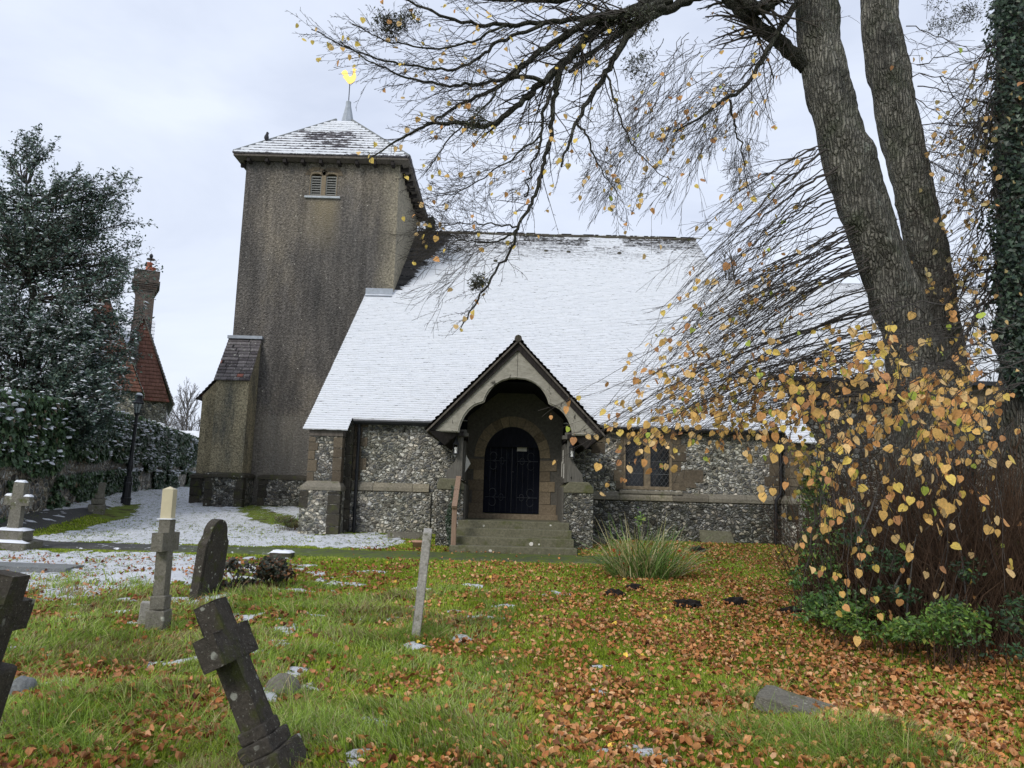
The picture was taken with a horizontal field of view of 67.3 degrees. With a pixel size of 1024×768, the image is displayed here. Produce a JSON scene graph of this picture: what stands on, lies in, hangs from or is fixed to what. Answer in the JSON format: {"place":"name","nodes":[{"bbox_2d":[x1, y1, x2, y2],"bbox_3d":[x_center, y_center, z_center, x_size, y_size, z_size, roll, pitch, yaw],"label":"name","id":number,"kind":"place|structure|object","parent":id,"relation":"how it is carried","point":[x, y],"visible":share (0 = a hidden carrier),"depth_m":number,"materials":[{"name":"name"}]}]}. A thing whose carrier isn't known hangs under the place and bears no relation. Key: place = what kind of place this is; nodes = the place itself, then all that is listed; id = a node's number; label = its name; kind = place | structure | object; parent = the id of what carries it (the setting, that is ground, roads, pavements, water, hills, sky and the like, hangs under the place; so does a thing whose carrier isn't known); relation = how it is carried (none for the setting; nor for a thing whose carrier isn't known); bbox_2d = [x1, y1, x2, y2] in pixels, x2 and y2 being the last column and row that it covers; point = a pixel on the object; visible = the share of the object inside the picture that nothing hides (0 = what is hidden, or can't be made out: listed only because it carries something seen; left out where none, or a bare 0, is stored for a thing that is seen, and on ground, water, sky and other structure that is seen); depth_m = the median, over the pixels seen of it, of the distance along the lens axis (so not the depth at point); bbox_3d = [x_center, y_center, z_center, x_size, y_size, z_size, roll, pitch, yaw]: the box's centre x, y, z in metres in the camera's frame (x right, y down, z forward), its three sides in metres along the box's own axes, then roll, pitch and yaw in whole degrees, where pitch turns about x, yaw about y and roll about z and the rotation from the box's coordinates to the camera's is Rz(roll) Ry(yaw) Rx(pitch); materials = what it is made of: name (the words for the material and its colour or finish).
{"place":"outdoors","nodes":[
{"label":"outdoors","id":0,"kind":"place"},
{"bbox_2d":[0,506,110,529],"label":"path","id":1,"kind":"structure","parent":0,"point":[70,514],"depth_m":18.15,"materials":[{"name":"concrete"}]},
{"bbox_2d":[274,516,297,530],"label":"dead plants","id":2,"kind":"object","parent":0,"point":[286,522],"visible":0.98,"depth_m":18.53,"materials":[{"name":"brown plant"}]},
{"bbox_2d":[33,538,677,563],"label":"path","id":3,"kind":"structure","parent":0,"point":[361,553],"depth_m":14.85,"materials":[{"name":"grey asphalt"}]},
{"bbox_2d":[0,0,996,430],"label":"sky","id":4,"kind":"structure","parent":0,"point":[167,91],"materials":[{"name":"white"}]},
{"bbox_2d":[0,512,1023,767],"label":"grass","id":5,"kind":"structure","parent":0,"point":[396,734],"depth_m":6.43,"materials":[{"name":"green plant"}]},
{"bbox_2d":[0,487,1023,767],"bbox_3d":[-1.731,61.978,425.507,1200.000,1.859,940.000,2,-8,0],"label":"ground","id":6,"kind":"structure","parent":0,"point":[144,509],"depth_m":15.90,"materials":[{"name":"white snow"}]},
{"bbox_2d":[0,570,35,720],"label":"cross gravestone","id":7,"kind":"object","parent":6,"relation":"on","point":[16,607],"visible":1,"depth_m":3.44,"materials":[{"name":"grey stone"}]},
{"bbox_2d":[0,480,42,551],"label":"cross gravestone","id":8,"kind":"object","parent":6,"relation":"on","point":[15,535],"visible":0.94,"depth_m":14.21,"materials":[{"name":"grey stone"}]},
{"bbox_2d":[9,676,37,695],"bbox_3d":[-3.295,2.065,5.169,0.179,0.203,0.181,2,-8,0],"label":"rock","id":9,"kind":"object","parent":6,"relation":"on","point":[20,683],"visible":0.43,"depth_m":5.13,"materials":[{"name":"grey stone"}]},
{"bbox_2d":[0,562,84,573],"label":"tomb slab","id":10,"kind":"structure","parent":6,"relation":"on","point":[19,567],"depth_m":11.66,"materials":[{"name":"grey stone"}]},
{"bbox_2d":[0,123,162,451],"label":"holly tree","id":11,"kind":"object","parent":6,"relation":"on","point":[80,375],"visible":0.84,"depth_m":20.15,"materials":[{"name":"green plant"}]},
{"bbox_2d":[88,482,106,514],"bbox_3d":[-10.976,3.058,20.373,0.388,0.912,0.417,5,-9,-20],"label":"broken cross","id":12,"kind":"object","parent":6,"relation":"on","point":[97,505],"visible":0.93,"depth_m":20.21,"materials":[{"name":"grey stone"}]},
{"bbox_2d":[0,389,195,518],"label":"boundary wall","id":13,"kind":"structure","parent":6,"relation":"on","point":[39,488],"depth_m":18.93,"materials":[{"name":"grey stone"}]},
{"bbox_2d":[0,386,198,522],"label":"ivy","id":14,"kind":"object","parent":13,"relation":"attached to","point":[163,446],"visible":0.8,"depth_m":20.55,"materials":[{"name":"green plant"}]},
{"bbox_2d":[49,253,174,423],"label":"brick house","id":15,"kind":"structure","parent":6,"relation":"on","point":[150,384],"depth_m":42.49,"materials":[{"name":"red brick"}]},
{"bbox_2d":[120,393,143,504],"bbox_3d":[-11.353,2.007,23.023,0.391,3.513,0.344,-2,-9,22],"label":"lamp post","id":16,"kind":"object","parent":6,"relation":"on","point":[138,404],"visible":0.96,"depth_m":22.93,"materials":[{"name":"black metal"}]},
{"bbox_2d":[137,601,149,626],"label":"stone block","id":17,"kind":"structure","parent":6,"relation":"on","point":[144,606],"depth_m":7.86,"materials":[{"name":"grey stone"}]},
{"bbox_2d":[145,487,179,630],"bbox_3d":[-3.507,1.912,7.747,0.195,1.745,0.430,2,-8,0],"label":"cross gravestone","id":18,"kind":"object","parent":6,"relation":"on","point":[164,541],"visible":0.86,"depth_m":7.69,"materials":[{"name":"beige stone"}]},
{"bbox_2d":[165,398,180,429],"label":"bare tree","id":19,"kind":"object","parent":6,"relation":"on","point":[167,420],"visible":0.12,"depth_m":74.39,"materials":[{"name":"plant"}]},
{"bbox_2d":[165,379,199,430],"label":"bare tree","id":20,"kind":"object","parent":6,"relation":"on","point":[183,425],"visible":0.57,"depth_m":70.28,"materials":[{"name":"plant"}]},
{"bbox_2d":[184,431,198,470],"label":"outbuilding","id":21,"kind":"structure","parent":6,"relation":"on","point":[195,433],"depth_m":64.33,"materials":[{"name":"ceramic"}]},
{"bbox_2d":[188,519,228,600],"bbox_3d":[-3.810,2.390,9.669,0.235,1.375,0.612,1,-8,6],"label":"headstone","id":22,"kind":"object","parent":6,"relation":"on","point":[210,559],"visible":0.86,"depth_m":9.56,"materials":[{"name":"grey stone"}]},
{"bbox_2d":[221,557,260,590],"bbox_3d":[-3.724,2.546,10.248,0.582,0.467,0.880,9,-11,-41],"label":"ivy mound","id":23,"kind":"object","parent":6,"relation":"on","point":[232,563],"visible":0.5,"depth_m":10.16,"materials":[{"name":"green plant"}]},
{"bbox_2d":[192,596,309,767],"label":"cross gravestone","id":24,"kind":"object","parent":6,"relation":"on","point":[225,646],"visible":1,"depth_m":4.05,"materials":[{"name":"grey stone"}]},
{"bbox_2d":[238,554,299,588],"bbox_3d":[-3.442,2.654,10.880,0.871,0.475,0.901,2,-8,0],"label":"ivy mound","id":25,"kind":"object","parent":6,"relation":"on","point":[273,569],"visible":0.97,"depth_m":10.79,"materials":[{"name":"green plant"}]},
{"bbox_2d":[269,552,294,558],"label":"stone block","id":26,"kind":"structure","parent":6,"relation":"on","point":[290,555],"depth_m":14.02,"materials":[{"name":"grey stone"}]},
{"bbox_2d":[269,549,293,552],"bbox_3d":[-4.232,3.079,14.171,0.400,0.049,0.300,2,-8,0],"label":"snow cap","id":27,"kind":"object","parent":26,"relation":"on","point":[282,551],"visible":1,"depth_m":14.06,"materials":[{"name":"white snow"}]},
{"bbox_2d":[264,673,300,696],"bbox_3d":[-1.662,2.233,5.578,0.259,0.262,0.236,2,-8,0],"label":"rock","id":28,"kind":"object","parent":6,"relation":"on","point":[279,684],"visible":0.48,"depth_m":5.52,"materials":[{"name":"grey stone"}]},
{"bbox_2d":[387,531,422,539],"bbox_3d":[-2.350,3.534,17.678,1.008,0.268,0.227,2,-8,0],"label":"kerb stone","id":29,"kind":"object","parent":6,"relation":"on","point":[404,535],"visible":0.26,"depth_m":17.58,"materials":[{"name":"grey stone"}]},
{"bbox_2d":[411,540,421,547],"bbox_3d":[-1.957,3.413,16.373,0.370,0.161,0.370,2,-8,0],"label":"plant pot","id":30,"kind":"object","parent":6,"relation":"on","point":[417,543],"visible":0.59,"depth_m":16.23,"materials":[{"name":"ceramic"}]},
{"bbox_2d":[411,528,431,638],"bbox_3d":[-0.918,2.129,7.716,0.181,1.345,0.425,2,-8,-6],"label":"post","id":31,"kind":"object","parent":6,"relation":"on","point":[422,578],"visible":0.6,"depth_m":7.54,"materials":[{"name":"grey stone"}]},
{"bbox_2d":[424,217,435,230],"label":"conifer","id":32,"kind":"object","parent":6,"relation":"on","point":[428,222],"visible":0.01,"depth_m":41.50,"materials":[{"name":"green plant"}]},
{"bbox_2d":[451,476,460,544],"bbox_3d":[-1.189,2.801,16.252,0.112,1.728,1.013,2,-8,0],"label":"handrail","id":33,"kind":"object","parent":6,"relation":"on","point":[454,508],"visible":0.78,"depth_m":15.83,"materials":[{"name":"grey metal"}]},
{"bbox_2d":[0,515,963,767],"bbox_3d":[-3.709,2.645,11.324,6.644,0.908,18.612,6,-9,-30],"label":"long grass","id":34,"kind":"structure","parent":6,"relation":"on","point":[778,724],"depth_m":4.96,"materials":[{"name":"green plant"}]},
{"bbox_2d":[0,535,1023,767],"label":"fallen leaves","id":35,"kind":"object","parent":6,"relation":"on","point":[976,716],"visible":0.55,"depth_m":6.30,"materials":[{"name":"orange plant"}]},
{"bbox_2d":[188,69,1007,555],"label":"church","id":36,"kind":"structure","parent":6,"relation":"on","point":[344,391],"depth_m":22.86,"materials":[{"name":"stone"}]},
{"bbox_2d":[264,132,268,140],"bbox_3d":[-8.559,-8.596,26.819,0.148,0.402,0.157,8,-10,-36],"label":"bird","id":37,"kind":"object","parent":36,"relation":"on","point":[266,137],"visible":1,"depth_m":26.78},
{"bbox_2d":[304,167,342,198],"bbox_3d":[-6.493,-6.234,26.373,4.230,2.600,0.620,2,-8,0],"label":"belfry window","id":38,"kind":"structure","parent":36,"relation":"in","point":[325,186],"depth_m":26.25,"materials":[{"name":"stone"}]},
{"bbox_2d":[445,485,460,545],"bbox_3d":[-1.294,2.874,16.678,0.328,1.362,0.062,2,-8,-3],"label":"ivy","id":39,"kind":"object","parent":36,"relation":"attached to","point":[448,522],"visible":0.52,"depth_m":16.67,"materials":[{"name":"green plant"}]},
{"bbox_2d":[453,432,458,453],"bbox_3d":[-1.226,1.276,16.886,0.150,0.511,0.150,2,-8,0],"label":"lantern","id":40,"kind":"object","parent":36,"relation":"hanging from","point":[457,444],"visible":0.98,"depth_m":16.84,"materials":[{"name":"black metal"}]},
{"bbox_2d":[462,441,470,480],"bbox_3d":[-1.015,1.791,17.772,0.170,0.870,1.200,2,-8,0],"label":"notice board","id":41,"kind":"object","parent":36,"relation":"attached to","point":[466,463],"visible":0.9,"depth_m":17.26,"materials":[{"name":"grey wood"}]},
{"bbox_2d":[483,447,539,513],"bbox_3d":[-0.004,2.103,18.838,1.389,2.093,0.090,2,-8,0],"label":"door","id":42,"kind":"structure","parent":36,"relation":"in","point":[511,476],"depth_m":18.79,"materials":[{"name":"black wood"}]},
{"bbox_2d":[517,447,526,450],"bbox_3d":[0.246,1.549,18.885,0.236,0.204,0.008,2,-8,0],"label":"notice","id":43,"kind":"object","parent":36,"relation":"attached to","point":[521,449],"visible":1,"depth_m":18.87,"materials":[{"name":"paper"}]},
{"bbox_2d":[561,444,566,483],"bbox_3d":[1.192,1.852,17.772,0.056,0.870,1.200,2,-8,0],"label":"notice board","id":44,"kind":"object","parent":36,"relation":"attached to","point":[563,462],"visible":0.99,"depth_m":17.32,"materials":[{"name":"grey wood"}]},
{"bbox_2d":[569,444,574,457],"bbox_3d":[1.320,1.351,16.885,0.150,0.524,0.150,2,-8,0],"label":"lantern","id":45,"kind":"object","parent":36,"relation":"hanging from","point":[570,447],"visible":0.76,"depth_m":16.83,"materials":[{"name":"black metal"}]},
{"bbox_2d":[614,432,685,494],"bbox_3d":[3.396,1.877,18.975,1.778,1.654,0.210,2,-8,0],"label":"window","id":46,"kind":"structure","parent":36,"relation":"in","point":[638,479],"depth_m":18.96,"materials":[{"name":"stone"}]},
{"bbox_2d":[593,537,607,544],"bbox_3d":[1.925,3.653,17.678,0.557,0.268,0.226,2,-8,0],"label":"kerb stone","id":47,"kind":"object","parent":6,"relation":"on","point":[599,539],"visible":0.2,"depth_m":17.58,"materials":[{"name":"grey stone"}]},
{"bbox_2d":[605,588,625,596],"bbox_3d":[1.452,2.953,10.866,0.341,0.125,0.357,2,-8,0],"label":"molehill","id":48,"kind":"object","parent":6,"relation":"on","point":[618,592],"visible":0.47,"depth_m":10.81,"materials":[{"name":"soil"}]},
{"bbox_2d":[618,507,645,568],"bbox_3d":[2.058,2.645,12.871,0.668,1.175,0.309,8,-10,-36],"label":"elder sapling","id":49,"kind":"object","parent":6,"relation":"on","point":[643,519],"visible":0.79,"depth_m":12.89,"materials":[{"name":"green plant"}]},
{"bbox_2d":[626,583,644,589],"bbox_3d":[1.844,3.047,11.524,0.302,0.114,0.345,2,-8,0],"label":"molehill","id":50,"kind":"object","parent":6,"relation":"on","point":[633,585],"visible":0.47,"depth_m":11.48,"materials":[{"name":"soil"}]},
{"bbox_2d":[564,513,719,579],"bbox_3d":[2.191,2.686,12.863,3.013,1.137,2.138,2,-8,0],"label":"iris clump","id":51,"kind":"object","parent":6,"relation":"on","point":[657,564],"visible":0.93,"depth_m":12.71,"materials":[{"name":"green plant"}]},
{"bbox_2d":[288,0,1023,663],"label":"lime tree","id":52,"kind":"object","parent":6,"relation":"on","point":[932,398],"visible":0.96,"depth_m":9.98,"materials":[{"name":"brown plant"}]},
{"bbox_2d":[365,2,426,50],"bbox_3d":[-1.471,-4.608,9.847,0.815,0.560,0.516,-1,-9,19],"label":"mistletoe","id":53,"kind":"object","parent":52,"relation":"attached to","point":[383,22],"visible":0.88,"depth_m":9.82,"materials":[{"name":"green plant"}]},
{"bbox_2d":[440,102,491,141],"bbox_3d":[-0.502,-3.180,9.473,0.703,0.458,0.460,-3,-10,31],"label":"mistletoe","id":54,"kind":"object","parent":52,"relation":"attached to","point":[479,123],"visible":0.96,"depth_m":9.49,"materials":[{"name":"green plant"}]},
{"bbox_2d":[463,271,490,301],"bbox_3d":[-0.408,-1.209,9.188,0.302,0.416,0.332,-2,-9,25],"label":"mistletoe","id":55,"kind":"object","parent":52,"relation":"attached to","point":[476,284],"visible":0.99,"depth_m":9.16,"materials":[{"name":"green plant"}]},
{"bbox_2d":[576,0,659,52],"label":"mistletoe","id":56,"kind":"object","parent":52,"relation":"attached to","point":[641,15],"visible":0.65,"depth_m":10.64,"materials":[{"name":"green plant"}]},
{"bbox_2d":[616,46,659,89],"bbox_3d":[1.751,-4.375,10.688,0.574,0.562,0.620,-2,-9,26],"label":"mistletoe","id":57,"kind":"object","parent":52,"relation":"attached to","point":[643,56],"visible":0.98,"depth_m":10.63,"materials":[{"name":"green plant"}]},
{"bbox_2d":[921,0,992,39],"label":"mistletoe","id":58,"kind":"object","parent":52,"relation":"attached to","point":[964,13],"visible":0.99,"depth_m":11.58,"materials":[{"name":"green plant"}]},
{"bbox_2d":[672,598,702,609],"bbox_3d":[2.301,2.878,10.054,0.390,0.151,0.399,2,-8,0],"label":"molehill","id":59,"kind":"object","parent":6,"relation":"on","point":[691,602],"visible":0.49,"depth_m":9.98,"materials":[{"name":"soil"}]},
{"bbox_2d":[691,545,706,551],"bbox_3d":[4.074,3.622,16.896,0.438,0.174,0.436,2,-8,0],"label":"molehill","id":60,"kind":"object","parent":6,"relation":"on","point":[696,548],"visible":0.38,"depth_m":16.79,"materials":[{"name":"soil"}]},
{"bbox_2d":[699,530,734,543],"bbox_3d":[4.973,3.821,18.464,0.898,0.599,0.274,2,-8,0],"label":"leaning slab","id":61,"kind":"object","parent":6,"relation":"on","point":[720,536],"depth_m":18.53,"materials":[{"name":"stone"}]},
{"bbox_2d":[722,597,748,606],"bbox_3d":[3.010,2.940,10.385,0.370,0.144,0.364,2,-8,0],"label":"molehill","id":62,"kind":"object","parent":6,"relation":"on","point":[737,600],"visible":0.48,"depth_m":10.29,"materials":[{"name":"soil"}]},
{"bbox_2d":[719,236,788,280],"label":"bare tree","id":63,"kind":"object","parent":6,"relation":"on","point":[729,275],"visible":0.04,"depth_m":44.50,"materials":[{"name":"plant"}]},
{"bbox_2d":[776,605,801,612],"bbox_3d":[3.555,2.888,9.800,0.365,0.134,0.344,2,-8,0],"label":"molehill","id":64,"kind":"object","parent":6,"relation":"on","point":[785,609],"visible":0.24,"depth_m":9.75,"materials":[{"name":"soil"}]},
{"bbox_2d":[753,685,842,716],"bbox_3d":[2.086,2.349,5.539,0.614,0.216,0.377,-3,-9,30],"label":"fallen slab","id":65,"kind":"object","parent":6,"relation":"on","point":[765,694],"depth_m":5.54,"materials":[{"name":"grey stone"}]},
{"bbox_2d":[737,420,899,636],"bbox_3d":[3.865,1.669,9.367,1.877,2.483,2.147,-6,-11,43],"label":"elder shrub","id":66,"kind":"object","parent":6,"relation":"on","point":[815,600],"visible":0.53,"depth_m":9.10,"materials":[{"name":"green plant"}]},
{"bbox_2d":[729,409,1023,661],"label":"sucker thicket","id":67,"kind":"object","parent":6,"relation":"on","point":[979,591],"visible":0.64,"depth_m":8.41,"materials":[{"name":"brown plant"}]},
{"bbox_2d":[831,503,928,652],"bbox_3d":[3.790,2.031,8.402,0.698,1.527,1.960,2,-8,0],"label":"bramble","id":68,"kind":"object","parent":6,"relation":"on","point":[878,588],"visible":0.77,"depth_m":7.92,"materials":[{"name":"green plant"}]},
{"bbox_2d":[796,594,1000,674],"bbox_3d":[3.766,2.343,7.534,1.028,0.710,1.783,7,-10,-31],"label":"nettle patch","id":69,"kind":"object","parent":6,"relation":"on","point":[945,627],"visible":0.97,"depth_m":7.10,"materials":[{"name":"green plant"}]},
{"bbox_2d":[891,0,1023,530],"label":"ivy clad tree","id":70,"kind":"object","parent":6,"relation":"on","point":[1006,17],"visible":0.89,"depth_m":11.03,"materials":[{"name":"green plant"}]},
{"bbox_2d":[924,556,1023,687],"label":"bramble","id":71,"kind":"object","parent":6,"relation":"on","point":[1016,628],"visible":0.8,"depth_m":6.86,"materials":[{"name":"green plant"}]}
]}

